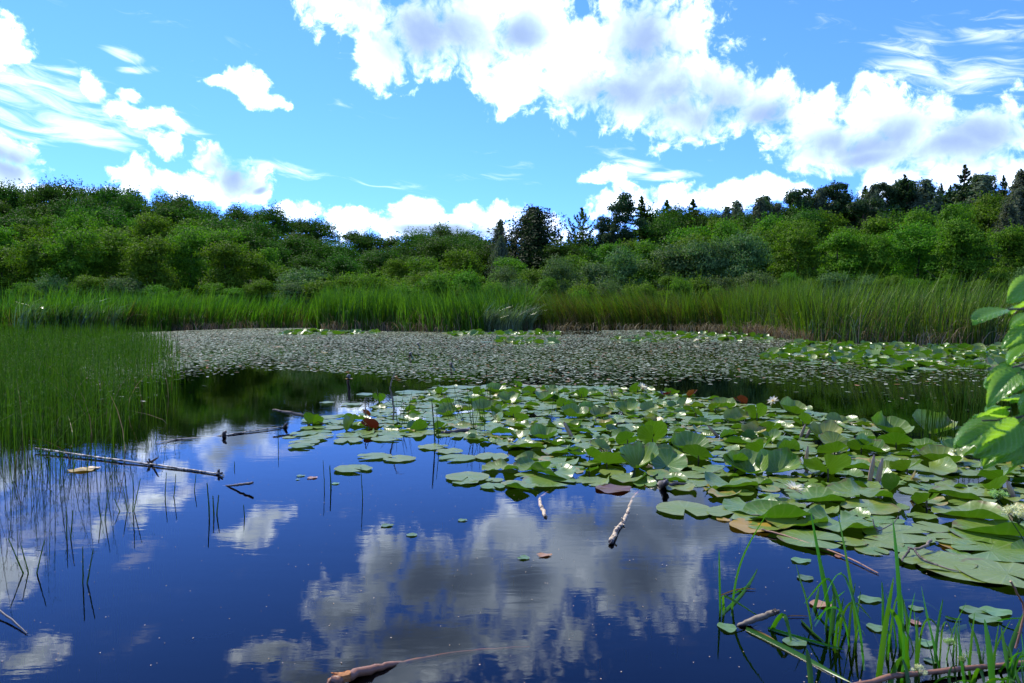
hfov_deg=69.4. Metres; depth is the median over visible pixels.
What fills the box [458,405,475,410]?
lily pad
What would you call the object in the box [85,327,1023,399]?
pondweed mat
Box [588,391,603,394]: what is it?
lily pad
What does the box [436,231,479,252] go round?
broadleaf tree
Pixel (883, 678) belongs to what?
sunken log
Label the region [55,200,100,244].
broadleaf tree
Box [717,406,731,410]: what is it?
lily pad
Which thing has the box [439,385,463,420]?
rush clump
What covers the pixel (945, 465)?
lily pad
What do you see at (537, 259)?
broadleaf tree
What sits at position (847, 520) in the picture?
lily pad
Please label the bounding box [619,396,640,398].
lily pad
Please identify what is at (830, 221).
alder tree
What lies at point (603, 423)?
lily pad
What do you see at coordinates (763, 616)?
driftwood
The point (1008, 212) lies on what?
birch tree
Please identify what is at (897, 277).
alder tree
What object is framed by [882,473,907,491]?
lily pad
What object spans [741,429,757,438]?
lily pad
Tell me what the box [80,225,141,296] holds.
broadleaf tree
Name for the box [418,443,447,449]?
lily pad
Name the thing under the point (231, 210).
broadleaf tree
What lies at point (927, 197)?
birch tree
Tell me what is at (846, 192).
spruce tree
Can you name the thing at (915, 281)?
broadleaf tree
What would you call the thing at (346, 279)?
shrub
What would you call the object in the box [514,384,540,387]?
lily pad
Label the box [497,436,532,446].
lily pad
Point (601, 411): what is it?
lily pad
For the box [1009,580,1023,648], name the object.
knotty stalk
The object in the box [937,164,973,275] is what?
spruce tree
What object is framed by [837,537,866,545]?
lily pad
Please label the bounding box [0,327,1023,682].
water
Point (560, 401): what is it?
lily pad
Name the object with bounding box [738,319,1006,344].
dead straw
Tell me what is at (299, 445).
lily pad
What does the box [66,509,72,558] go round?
stem cluster
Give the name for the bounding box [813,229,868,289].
alder tree
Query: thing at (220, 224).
broadleaf tree
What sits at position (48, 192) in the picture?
broadleaf tree
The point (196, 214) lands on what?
broadleaf tree
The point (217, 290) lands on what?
broadleaf tree
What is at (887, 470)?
lily pad
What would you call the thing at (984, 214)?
alder tree
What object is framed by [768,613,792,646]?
grass plant
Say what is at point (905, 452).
lily pad
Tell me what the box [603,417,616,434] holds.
lily pad
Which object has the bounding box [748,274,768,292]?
shrub
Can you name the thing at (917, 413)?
lily pad
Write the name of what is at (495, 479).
lily pad
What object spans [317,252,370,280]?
broadleaf tree
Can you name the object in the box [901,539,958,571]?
forked twig
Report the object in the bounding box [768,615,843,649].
grass plant
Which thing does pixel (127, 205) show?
broadleaf tree
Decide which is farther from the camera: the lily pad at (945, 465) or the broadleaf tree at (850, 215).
the broadleaf tree at (850, 215)
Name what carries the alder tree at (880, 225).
on the ground
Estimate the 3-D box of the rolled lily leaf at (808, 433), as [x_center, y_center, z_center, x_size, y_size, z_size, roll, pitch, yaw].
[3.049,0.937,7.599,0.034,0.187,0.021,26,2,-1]
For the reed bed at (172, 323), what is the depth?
50.10 m
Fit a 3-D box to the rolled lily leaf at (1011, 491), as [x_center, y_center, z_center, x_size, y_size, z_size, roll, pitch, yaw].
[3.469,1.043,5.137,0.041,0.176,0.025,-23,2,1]
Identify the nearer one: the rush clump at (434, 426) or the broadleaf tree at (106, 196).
the rush clump at (434, 426)
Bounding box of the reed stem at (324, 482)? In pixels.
[323,463,324,499]
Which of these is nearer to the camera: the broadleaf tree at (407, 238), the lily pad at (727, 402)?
the lily pad at (727, 402)
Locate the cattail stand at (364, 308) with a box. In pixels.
[310,271,545,331]
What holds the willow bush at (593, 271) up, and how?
on the ground
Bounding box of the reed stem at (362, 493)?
[361,472,363,515]
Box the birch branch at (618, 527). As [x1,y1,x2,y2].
[608,486,646,544]
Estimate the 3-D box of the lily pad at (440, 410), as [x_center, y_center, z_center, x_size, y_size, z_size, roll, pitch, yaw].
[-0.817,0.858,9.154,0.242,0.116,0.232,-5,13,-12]
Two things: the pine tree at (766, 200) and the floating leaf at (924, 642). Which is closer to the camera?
the floating leaf at (924, 642)
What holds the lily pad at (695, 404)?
on the water
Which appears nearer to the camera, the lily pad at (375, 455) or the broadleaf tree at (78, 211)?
the lily pad at (375, 455)
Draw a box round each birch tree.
[485,236,511,279]
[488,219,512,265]
[613,245,630,283]
[715,206,736,222]
[730,200,747,225]
[745,196,778,234]
[767,202,785,222]
[810,185,839,234]
[853,182,893,233]
[904,177,952,224]
[953,172,1004,205]
[978,201,1023,278]
[982,187,1023,266]
[999,168,1023,209]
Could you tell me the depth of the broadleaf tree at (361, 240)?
106.85 m
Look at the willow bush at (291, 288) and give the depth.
62.22 m
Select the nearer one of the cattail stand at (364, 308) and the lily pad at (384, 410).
the lily pad at (384, 410)
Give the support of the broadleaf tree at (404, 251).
on the ground
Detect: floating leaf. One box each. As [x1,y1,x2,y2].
[68,467,94,471]
[381,523,393,526]
[517,555,529,558]
[538,553,551,556]
[595,483,630,492]
[716,518,729,520]
[717,622,736,632]
[729,518,770,532]
[782,636,806,645]
[791,557,810,562]
[797,574,813,579]
[809,599,831,606]
[858,595,881,602]
[866,623,882,631]
[908,605,923,610]
[921,639,932,646]
[923,657,935,663]
[938,539,961,550]
[959,605,986,612]
[969,612,1002,622]
[980,606,1011,615]
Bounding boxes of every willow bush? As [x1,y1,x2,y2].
[26,273,75,303]
[94,274,149,305]
[261,280,311,313]
[273,265,335,305]
[486,263,524,296]
[498,277,539,302]
[535,253,583,299]
[569,260,621,298]
[589,246,653,296]
[590,279,628,301]
[634,236,718,299]
[668,230,738,297]
[699,271,742,296]
[717,225,776,280]
[728,269,787,291]
[816,270,858,305]
[851,273,884,307]
[997,266,1023,303]
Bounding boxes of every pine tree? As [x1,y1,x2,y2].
[591,214,620,258]
[592,192,648,247]
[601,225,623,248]
[756,193,775,213]
[783,187,815,214]
[815,180,854,227]
[820,203,848,216]
[839,196,888,269]
[869,181,905,221]
[883,176,918,213]
[896,186,942,215]
[947,184,983,206]
[954,174,997,280]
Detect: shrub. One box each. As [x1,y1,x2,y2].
[13,279,43,304]
[301,274,343,309]
[329,268,362,296]
[330,271,362,299]
[353,268,395,297]
[379,274,413,299]
[392,280,424,300]
[416,264,453,306]
[433,288,449,306]
[444,260,487,300]
[477,277,506,303]
[481,278,510,298]
[565,277,599,300]
[572,286,595,305]
[618,277,655,302]
[633,276,656,301]
[665,270,693,303]
[686,269,720,305]
[702,282,726,305]
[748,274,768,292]
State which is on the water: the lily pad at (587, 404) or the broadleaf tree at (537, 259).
the lily pad at (587, 404)
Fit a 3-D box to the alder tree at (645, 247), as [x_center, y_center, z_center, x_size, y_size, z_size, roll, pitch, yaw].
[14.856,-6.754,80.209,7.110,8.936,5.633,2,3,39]
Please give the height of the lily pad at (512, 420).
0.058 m
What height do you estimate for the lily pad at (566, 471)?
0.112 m
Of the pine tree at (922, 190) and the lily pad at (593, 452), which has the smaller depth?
the lily pad at (593, 452)
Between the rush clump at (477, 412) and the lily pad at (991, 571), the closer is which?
the lily pad at (991, 571)
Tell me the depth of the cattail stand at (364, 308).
47.76 m
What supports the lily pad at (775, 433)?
on the water
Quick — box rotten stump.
[656,477,685,490]
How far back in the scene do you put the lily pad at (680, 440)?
6.93 m
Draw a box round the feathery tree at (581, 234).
[552,207,597,260]
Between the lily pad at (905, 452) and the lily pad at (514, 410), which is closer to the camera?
the lily pad at (905, 452)
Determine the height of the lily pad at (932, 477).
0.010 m
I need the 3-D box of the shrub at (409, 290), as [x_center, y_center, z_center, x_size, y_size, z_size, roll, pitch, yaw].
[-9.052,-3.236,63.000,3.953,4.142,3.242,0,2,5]
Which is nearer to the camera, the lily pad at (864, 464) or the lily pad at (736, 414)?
the lily pad at (864, 464)
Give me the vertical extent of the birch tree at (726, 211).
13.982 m
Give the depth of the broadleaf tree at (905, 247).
70.06 m
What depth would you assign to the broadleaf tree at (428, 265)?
77.64 m
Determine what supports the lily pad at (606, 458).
on the water
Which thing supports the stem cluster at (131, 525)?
on the water
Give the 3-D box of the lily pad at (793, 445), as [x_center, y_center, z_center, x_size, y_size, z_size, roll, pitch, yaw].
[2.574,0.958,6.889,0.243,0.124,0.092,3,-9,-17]
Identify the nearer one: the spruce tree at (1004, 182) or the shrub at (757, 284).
the shrub at (757, 284)
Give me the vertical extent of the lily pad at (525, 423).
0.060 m
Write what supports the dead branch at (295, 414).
in the water
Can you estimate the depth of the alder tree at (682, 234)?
89.28 m
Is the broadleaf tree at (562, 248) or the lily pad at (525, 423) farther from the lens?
the broadleaf tree at (562, 248)
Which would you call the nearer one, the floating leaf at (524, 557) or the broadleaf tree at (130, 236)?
the floating leaf at (524, 557)
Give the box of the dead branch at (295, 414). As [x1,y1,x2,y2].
[272,409,326,425]
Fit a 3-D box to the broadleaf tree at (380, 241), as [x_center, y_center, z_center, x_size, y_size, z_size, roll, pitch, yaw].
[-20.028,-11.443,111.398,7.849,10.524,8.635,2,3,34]
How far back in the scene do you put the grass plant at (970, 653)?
2.71 m
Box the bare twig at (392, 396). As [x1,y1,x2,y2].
[382,366,401,419]
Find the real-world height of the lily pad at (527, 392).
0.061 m
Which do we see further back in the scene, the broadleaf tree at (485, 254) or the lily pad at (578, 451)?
the broadleaf tree at (485, 254)
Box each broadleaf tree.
[0,177,23,213]
[0,178,40,213]
[0,199,12,219]
[0,211,45,286]
[0,222,26,276]
[0,244,35,310]
[1,206,30,219]
[4,282,38,310]
[7,229,76,297]
[9,223,54,285]
[15,171,64,213]
[15,197,70,228]
[26,209,68,264]
[35,222,108,303]
[44,191,96,219]
[45,174,89,205]
[45,205,110,283]
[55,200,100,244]
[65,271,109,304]
[67,179,120,206]
[71,192,107,218]
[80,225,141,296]
[81,221,138,275]
[84,200,134,232]
[92,180,137,216]
[107,190,153,230]
[116,229,183,299]
[118,185,150,205]
[121,205,177,283]
[123,211,165,269]
[138,197,185,233]
[140,189,173,211]
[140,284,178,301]
[150,187,208,215]
[156,194,204,225]
[159,221,214,296]
[167,217,207,275]
[171,203,222,226]
[172,223,223,303]
[189,235,267,303]
[193,214,247,248]
[195,222,249,285]
[196,203,228,222]
[198,281,225,301]
[221,202,250,223]
[223,215,247,229]
[224,223,276,282]
[231,202,273,238]
[240,214,285,260]
[241,276,277,309]
[242,256,292,304]
[245,246,283,294]
[250,237,295,292]
[254,200,296,243]
[274,210,324,240]
[277,230,313,251]
[277,232,329,277]
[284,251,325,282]
[300,216,343,245]
[306,236,332,270]
[312,238,369,281]
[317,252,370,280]
[321,242,357,272]
[336,226,378,264]
[356,230,394,291]
[356,246,407,277]
[356,247,389,273]
[379,254,412,281]
[382,232,401,251]
[390,240,420,269]
[393,225,432,250]
[393,252,421,279]
[403,255,441,285]
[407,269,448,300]
[409,229,443,261]
[412,234,471,269]
[420,221,456,240]
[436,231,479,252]
[438,244,487,293]
[449,226,483,240]
[461,231,494,254]
[464,245,494,293]
[469,238,493,274]
[487,256,527,281]
[517,266,548,298]
[526,243,551,287]
[538,237,592,278]
[555,250,596,296]
[568,242,604,264]
[582,233,597,253]
[635,201,667,240]
[638,212,684,290]
[642,205,700,243]
[664,228,724,276]
[667,200,694,233]
[686,201,722,239]
[698,208,722,234]
[723,205,774,236]
[725,223,787,278]
[767,203,811,221]
[767,211,826,277]
[786,200,832,276]
[824,224,867,294]
[840,189,881,228]
[845,232,897,295]
[864,207,907,267]
[883,215,955,298]
[898,278,925,298]
[929,201,983,280]
[934,186,953,223]
[945,199,983,269]
[973,219,1023,289]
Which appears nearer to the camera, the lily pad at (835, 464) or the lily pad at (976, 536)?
the lily pad at (976, 536)
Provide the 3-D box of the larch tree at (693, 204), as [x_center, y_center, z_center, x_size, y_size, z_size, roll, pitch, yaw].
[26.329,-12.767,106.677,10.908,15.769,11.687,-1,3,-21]
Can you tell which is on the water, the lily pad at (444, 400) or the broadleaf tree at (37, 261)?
the lily pad at (444, 400)
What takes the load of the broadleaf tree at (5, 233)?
on the ground
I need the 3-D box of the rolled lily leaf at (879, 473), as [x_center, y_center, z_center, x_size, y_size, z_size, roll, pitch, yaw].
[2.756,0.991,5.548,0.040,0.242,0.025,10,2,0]
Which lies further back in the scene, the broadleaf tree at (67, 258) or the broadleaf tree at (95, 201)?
the broadleaf tree at (95, 201)
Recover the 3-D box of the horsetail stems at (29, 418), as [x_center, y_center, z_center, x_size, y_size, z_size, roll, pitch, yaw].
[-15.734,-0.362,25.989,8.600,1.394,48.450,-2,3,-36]
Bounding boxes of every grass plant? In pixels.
[719,512,767,616]
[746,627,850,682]
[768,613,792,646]
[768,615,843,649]
[796,514,879,670]
[806,648,909,682]
[813,586,870,655]
[876,522,943,682]
[882,595,941,665]
[921,587,966,676]
[924,613,1002,682]
[925,600,964,678]
[934,650,1023,682]
[981,617,1023,682]
[984,614,1022,682]
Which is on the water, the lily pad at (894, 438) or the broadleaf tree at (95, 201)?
the lily pad at (894, 438)
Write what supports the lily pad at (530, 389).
on the water
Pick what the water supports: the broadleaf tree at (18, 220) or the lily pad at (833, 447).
the lily pad at (833, 447)
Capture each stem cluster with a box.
[8,538,44,596]
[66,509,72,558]
[81,546,93,608]
[97,489,108,539]
[114,478,140,529]
[165,473,175,514]
[207,483,218,533]
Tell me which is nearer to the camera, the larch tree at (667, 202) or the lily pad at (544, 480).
the lily pad at (544, 480)
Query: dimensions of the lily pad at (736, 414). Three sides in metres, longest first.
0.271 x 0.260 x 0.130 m
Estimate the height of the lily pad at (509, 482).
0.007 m
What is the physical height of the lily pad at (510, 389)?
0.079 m
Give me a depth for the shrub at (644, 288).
59.32 m
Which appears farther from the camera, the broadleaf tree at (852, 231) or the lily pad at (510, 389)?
the broadleaf tree at (852, 231)
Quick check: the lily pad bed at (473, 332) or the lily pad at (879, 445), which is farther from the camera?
the lily pad bed at (473, 332)
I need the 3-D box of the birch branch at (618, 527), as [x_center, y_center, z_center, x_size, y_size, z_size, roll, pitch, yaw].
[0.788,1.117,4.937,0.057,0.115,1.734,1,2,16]
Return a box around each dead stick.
[0,610,27,633]
[223,482,253,486]
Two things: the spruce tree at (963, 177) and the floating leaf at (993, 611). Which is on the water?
the floating leaf at (993, 611)
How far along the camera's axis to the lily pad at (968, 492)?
5.16 m
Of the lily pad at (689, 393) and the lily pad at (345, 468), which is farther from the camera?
the lily pad at (689, 393)
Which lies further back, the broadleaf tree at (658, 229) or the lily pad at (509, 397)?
the broadleaf tree at (658, 229)
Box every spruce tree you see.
[838,189,858,226]
[861,185,880,276]
[888,174,916,218]
[928,183,947,273]
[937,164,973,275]
[944,185,952,207]
[998,174,1007,264]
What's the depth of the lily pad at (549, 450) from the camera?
6.69 m
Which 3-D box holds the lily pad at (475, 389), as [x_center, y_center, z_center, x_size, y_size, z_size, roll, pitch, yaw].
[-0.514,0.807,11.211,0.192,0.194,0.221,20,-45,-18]
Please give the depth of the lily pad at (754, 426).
7.78 m
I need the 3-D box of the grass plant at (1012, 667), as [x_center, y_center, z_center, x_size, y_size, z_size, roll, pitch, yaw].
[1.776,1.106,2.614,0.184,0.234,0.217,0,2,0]
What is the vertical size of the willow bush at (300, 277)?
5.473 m
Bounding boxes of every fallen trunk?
[35,447,223,475]
[156,423,288,442]
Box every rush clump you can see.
[393,383,411,430]
[431,400,438,449]
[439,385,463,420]
[467,390,484,433]
[479,375,491,399]
[550,371,596,423]
[589,375,612,404]
[880,392,892,434]
[921,382,949,443]
[938,377,982,438]
[963,357,1020,423]
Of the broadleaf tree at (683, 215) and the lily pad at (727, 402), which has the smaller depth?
the lily pad at (727, 402)
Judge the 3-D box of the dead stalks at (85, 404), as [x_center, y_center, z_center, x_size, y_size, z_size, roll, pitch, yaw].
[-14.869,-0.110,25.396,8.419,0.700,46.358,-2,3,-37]
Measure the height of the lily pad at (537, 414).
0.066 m
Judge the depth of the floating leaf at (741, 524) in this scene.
4.46 m
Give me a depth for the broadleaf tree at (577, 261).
79.12 m
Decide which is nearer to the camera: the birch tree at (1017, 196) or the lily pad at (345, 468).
the lily pad at (345, 468)
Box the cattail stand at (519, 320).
[473,294,547,331]
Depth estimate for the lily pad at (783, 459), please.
5.97 m
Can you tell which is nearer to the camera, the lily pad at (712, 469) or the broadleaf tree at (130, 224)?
the lily pad at (712, 469)
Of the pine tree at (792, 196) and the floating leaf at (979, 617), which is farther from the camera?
the pine tree at (792, 196)
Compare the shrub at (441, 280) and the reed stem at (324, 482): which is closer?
the reed stem at (324, 482)
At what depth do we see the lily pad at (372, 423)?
8.07 m
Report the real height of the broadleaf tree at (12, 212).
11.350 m
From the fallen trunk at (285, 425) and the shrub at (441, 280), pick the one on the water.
the fallen trunk at (285, 425)
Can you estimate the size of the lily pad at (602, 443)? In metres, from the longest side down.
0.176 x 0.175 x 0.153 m
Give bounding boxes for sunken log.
[327,646,529,682]
[854,660,1022,682]
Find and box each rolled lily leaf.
[563,422,573,439]
[708,425,720,438]
[799,424,805,439]
[805,429,810,440]
[805,446,808,458]
[868,454,874,480]
[875,458,882,482]
[1006,480,1015,497]
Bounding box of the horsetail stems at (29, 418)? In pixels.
[0,313,188,506]
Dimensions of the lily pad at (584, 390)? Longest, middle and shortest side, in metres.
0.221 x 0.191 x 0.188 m
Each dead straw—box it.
[170,316,316,329]
[319,319,527,331]
[533,321,739,332]
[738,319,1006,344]
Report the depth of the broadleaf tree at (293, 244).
93.64 m
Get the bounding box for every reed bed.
[0,278,337,332]
[0,299,310,330]
[309,305,529,331]
[505,275,818,330]
[534,304,717,329]
[714,261,1023,343]
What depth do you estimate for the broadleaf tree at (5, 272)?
66.30 m
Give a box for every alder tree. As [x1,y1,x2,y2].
[168,287,194,304]
[217,286,246,302]
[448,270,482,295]
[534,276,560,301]
[593,241,634,279]
[617,238,642,280]
[627,238,677,289]
[653,273,692,300]
[662,217,712,246]
[699,207,742,272]
[707,216,743,272]
[742,211,787,275]
[767,216,830,284]
[775,266,803,291]
[802,276,826,296]
[811,200,850,255]
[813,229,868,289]
[855,211,920,284]
[864,274,918,304]
[901,205,938,273]
[921,214,1005,300]
[927,273,963,302]
[962,199,1001,289]
[962,276,994,297]
[966,190,1006,277]
[988,267,1012,299]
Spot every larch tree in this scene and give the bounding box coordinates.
[628,196,653,278]
[643,216,656,287]
[662,199,679,222]
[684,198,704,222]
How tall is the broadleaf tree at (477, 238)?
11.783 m
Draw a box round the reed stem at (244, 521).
[243,504,244,536]
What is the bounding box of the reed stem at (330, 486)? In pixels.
[329,466,331,504]
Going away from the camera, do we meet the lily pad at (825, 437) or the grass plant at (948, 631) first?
the grass plant at (948, 631)
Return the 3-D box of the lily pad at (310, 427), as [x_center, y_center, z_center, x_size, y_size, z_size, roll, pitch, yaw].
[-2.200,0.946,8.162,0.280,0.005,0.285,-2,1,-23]
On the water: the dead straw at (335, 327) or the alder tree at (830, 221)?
the dead straw at (335, 327)
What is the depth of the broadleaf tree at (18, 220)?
90.64 m
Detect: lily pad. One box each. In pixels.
[288,443,314,447]
[289,439,319,443]
[290,430,317,435]
[300,425,325,428]
[300,435,327,439]
[303,412,323,429]
[320,425,343,428]
[323,419,338,422]
[332,420,356,423]
[333,437,362,442]
[334,464,372,471]
[336,433,362,436]
[342,403,360,404]
[343,415,353,430]
[349,414,370,419]
[356,393,371,394]
[357,453,391,458]
[361,409,370,415]
[361,418,378,440]
[371,435,402,440]
[372,393,385,404]
[373,409,395,411]
[379,425,398,431]
[383,455,415,461]
[384,419,411,422]
[386,416,402,418]
[390,398,411,400]
[396,390,425,393]
[401,399,416,402]
[405,411,423,413]
[407,419,427,430]
[416,405,434,407]
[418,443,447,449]
[424,417,444,420]
[434,421,447,439]
[435,387,447,393]
[435,397,453,404]
[436,404,455,414]
[436,448,462,453]
[439,402,461,410]
[439,454,475,460]
[444,385,473,388]
[445,471,488,480]
[450,421,476,428]
[450,429,477,437]
[452,414,471,416]
[452,478,478,483]
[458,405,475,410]
[472,386,484,394]
[472,398,496,410]
[475,452,508,459]
[480,482,504,488]
[482,458,519,469]
[486,478,503,481]
[487,382,506,391]
[490,426,516,432]
[491,404,502,413]
[491,411,502,422]
[494,401,507,408]
[496,391,519,402]
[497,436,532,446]
[499,418,522,423]
[501,480,525,484]
[504,388,521,392]
[504,406,521,426]
[505,482,538,489]
[507,420,530,427]
[507,441,546,447]
[509,429,528,438]
[513,456,556,470]
[514,380,521,387]
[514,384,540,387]
[514,413,528,429]
[520,390,531,394]
[522,385,535,400]
[522,474,575,486]
[530,423,556,438]
[531,462,575,478]
[532,407,553,409]
[534,410,550,415]
[535,390,555,399]
[541,447,578,453]
[543,405,561,407]
[545,384,557,400]
[547,422,564,427]
[548,436,564,444]
[550,394,559,400]
[556,397,570,414]
[559,388,569,391]
[560,403,588,416]
[563,386,588,387]
[566,419,581,427]
[568,446,585,454]
[570,426,606,433]
[575,387,587,402]
[579,401,595,410]
[579,466,598,488]
[580,447,601,467]
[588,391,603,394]
[588,451,625,477]
[590,406,611,416]
[590,438,609,446]
[595,439,610,450]
[596,419,613,427]
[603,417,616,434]
[605,391,623,395]
[610,471,645,482]
[615,398,637,412]
[615,417,625,421]
[615,431,637,443]
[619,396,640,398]
[620,441,658,467]
[623,422,644,430]
[629,382,640,391]
[637,410,660,416]
[637,425,667,443]
[639,420,666,434]
[640,401,657,411]
[644,413,662,420]
[650,448,687,472]
[656,472,687,480]
[656,500,708,515]
[657,443,685,454]
[664,387,679,399]
[667,400,678,406]
[671,431,708,448]
[674,407,693,413]
[677,397,691,409]
[678,471,704,477]
[682,444,712,466]
[683,405,703,411]
[684,402,703,406]
[686,390,696,396]
[688,416,712,424]
[691,407,703,425]
[692,465,722,472]
[697,426,716,429]
[699,395,718,398]
[704,471,757,486]
[707,505,760,520]
[708,402,719,414]
[709,397,735,407]
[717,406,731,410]
[720,429,734,437]
[722,453,747,476]
[722,495,779,514]
[723,407,748,420]
[723,436,751,442]
[724,448,767,473]
[734,395,747,403]
[741,420,765,433]
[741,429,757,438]
[743,500,810,517]
[745,403,766,420]
[745,435,772,451]
[750,477,772,483]
[755,447,801,473]
[759,421,780,443]
[761,428,781,440]
[764,443,776,447]
[765,516,827,528]
[767,409,786,411]
[773,415,798,418]
[775,497,806,507]
[776,529,844,548]
[777,438,799,450]
[779,396,806,413]
[784,428,811,432]
[789,486,844,500]
[793,412,810,425]
[803,453,851,482]
[805,505,878,531]
[807,420,841,438]
[817,441,847,454]
[818,421,844,426]
[818,431,848,451]
[823,460,869,468]
[826,412,848,422]
[827,478,892,497]
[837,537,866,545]
[840,499,900,514]
[847,439,873,454]
[850,421,872,424]
[856,433,889,451]
[862,524,935,542]
[871,410,913,433]
[873,466,891,477]
[877,432,911,454]
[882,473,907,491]
[889,450,914,454]
[889,459,921,486]
[898,549,977,571]
[900,475,928,481]
[908,456,957,474]
[908,483,934,489]
[910,442,932,453]
[910,492,938,525]
[912,409,957,433]
[916,444,963,462]
[917,554,1013,582]
[919,474,943,480]
[928,484,998,501]
[931,500,1012,520]
[941,438,976,455]
[948,524,1023,543]
[951,540,1023,561]
[952,468,978,475]
[952,518,1023,535]
[954,558,1023,587]
[977,466,1016,499]
[982,475,1008,489]
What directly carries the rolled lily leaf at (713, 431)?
on the water
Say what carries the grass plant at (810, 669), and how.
on the water
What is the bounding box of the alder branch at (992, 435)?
[953,275,1023,468]
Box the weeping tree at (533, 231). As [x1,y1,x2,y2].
[479,204,581,285]
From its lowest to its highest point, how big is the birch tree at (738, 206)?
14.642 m
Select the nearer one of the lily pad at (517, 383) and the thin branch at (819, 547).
the thin branch at (819, 547)
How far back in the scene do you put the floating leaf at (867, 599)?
3.32 m
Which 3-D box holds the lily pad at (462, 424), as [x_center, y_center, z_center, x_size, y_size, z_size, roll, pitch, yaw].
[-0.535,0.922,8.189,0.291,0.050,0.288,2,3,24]
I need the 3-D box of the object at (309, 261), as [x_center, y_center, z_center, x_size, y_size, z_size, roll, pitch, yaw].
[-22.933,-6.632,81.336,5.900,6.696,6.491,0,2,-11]
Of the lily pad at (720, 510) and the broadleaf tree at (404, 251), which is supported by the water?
the lily pad at (720, 510)
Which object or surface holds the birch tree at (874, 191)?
on the ground
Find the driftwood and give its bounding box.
[737,608,779,626]
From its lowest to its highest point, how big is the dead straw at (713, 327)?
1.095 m
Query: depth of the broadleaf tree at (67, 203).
99.25 m
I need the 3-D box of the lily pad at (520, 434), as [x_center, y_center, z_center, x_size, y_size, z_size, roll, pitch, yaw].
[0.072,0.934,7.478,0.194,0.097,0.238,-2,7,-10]
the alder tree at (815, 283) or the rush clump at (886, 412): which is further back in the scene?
the alder tree at (815, 283)
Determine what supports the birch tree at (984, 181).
on the ground
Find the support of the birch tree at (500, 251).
on the ground
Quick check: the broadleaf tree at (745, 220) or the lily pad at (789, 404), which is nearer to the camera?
the lily pad at (789, 404)
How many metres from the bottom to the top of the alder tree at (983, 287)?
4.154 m
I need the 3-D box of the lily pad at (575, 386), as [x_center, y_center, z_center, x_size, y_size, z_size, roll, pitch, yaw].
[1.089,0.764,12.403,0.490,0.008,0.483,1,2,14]
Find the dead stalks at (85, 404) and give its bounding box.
[0,327,176,473]
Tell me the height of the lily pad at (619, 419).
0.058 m
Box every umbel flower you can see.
[911,663,927,682]
[943,636,956,682]
[958,654,967,682]
[987,488,1023,540]
[1001,504,1023,528]
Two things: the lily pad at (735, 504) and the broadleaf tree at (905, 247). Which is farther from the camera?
the broadleaf tree at (905, 247)
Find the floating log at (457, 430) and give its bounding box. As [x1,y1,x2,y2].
[441,428,470,433]
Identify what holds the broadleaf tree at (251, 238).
on the ground
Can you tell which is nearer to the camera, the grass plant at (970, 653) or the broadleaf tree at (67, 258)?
the grass plant at (970, 653)
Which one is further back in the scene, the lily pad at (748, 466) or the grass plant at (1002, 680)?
the lily pad at (748, 466)
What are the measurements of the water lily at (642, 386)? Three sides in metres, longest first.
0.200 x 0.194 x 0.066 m
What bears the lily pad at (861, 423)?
on the water
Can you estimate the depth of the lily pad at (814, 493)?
5.12 m
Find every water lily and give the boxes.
[638,383,646,389]
[768,395,777,404]
[783,480,804,494]
[910,470,920,483]
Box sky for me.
[0,0,1023,255]
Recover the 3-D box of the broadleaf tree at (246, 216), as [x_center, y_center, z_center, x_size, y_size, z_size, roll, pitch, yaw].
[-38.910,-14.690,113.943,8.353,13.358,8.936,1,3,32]
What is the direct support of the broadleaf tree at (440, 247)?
on the ground
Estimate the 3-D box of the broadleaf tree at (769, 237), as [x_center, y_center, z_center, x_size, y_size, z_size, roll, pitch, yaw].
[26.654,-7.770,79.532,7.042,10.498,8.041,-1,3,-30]
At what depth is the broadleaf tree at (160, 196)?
111.14 m
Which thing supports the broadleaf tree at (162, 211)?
on the ground
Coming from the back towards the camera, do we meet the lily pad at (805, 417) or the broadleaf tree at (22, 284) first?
the broadleaf tree at (22, 284)
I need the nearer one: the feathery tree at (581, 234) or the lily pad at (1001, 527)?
the lily pad at (1001, 527)
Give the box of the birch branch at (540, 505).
[538,487,554,517]
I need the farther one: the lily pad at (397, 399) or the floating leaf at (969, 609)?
the lily pad at (397, 399)
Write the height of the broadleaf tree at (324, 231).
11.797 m
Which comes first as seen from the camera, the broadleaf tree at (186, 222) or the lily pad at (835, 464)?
the lily pad at (835, 464)
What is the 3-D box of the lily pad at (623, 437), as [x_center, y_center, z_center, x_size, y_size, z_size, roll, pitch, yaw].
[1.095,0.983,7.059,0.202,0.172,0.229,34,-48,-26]
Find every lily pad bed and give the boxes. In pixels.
[274,328,380,334]
[282,384,1023,555]
[442,328,560,335]
[483,335,560,343]
[608,330,782,341]
[756,338,1023,370]
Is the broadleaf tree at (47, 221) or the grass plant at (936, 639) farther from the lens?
the broadleaf tree at (47, 221)
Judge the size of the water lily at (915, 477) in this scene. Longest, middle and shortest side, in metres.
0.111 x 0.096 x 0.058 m
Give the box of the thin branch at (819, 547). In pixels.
[761,529,878,573]
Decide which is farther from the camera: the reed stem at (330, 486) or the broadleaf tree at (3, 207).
the broadleaf tree at (3, 207)
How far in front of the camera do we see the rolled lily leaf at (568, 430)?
7.62 m

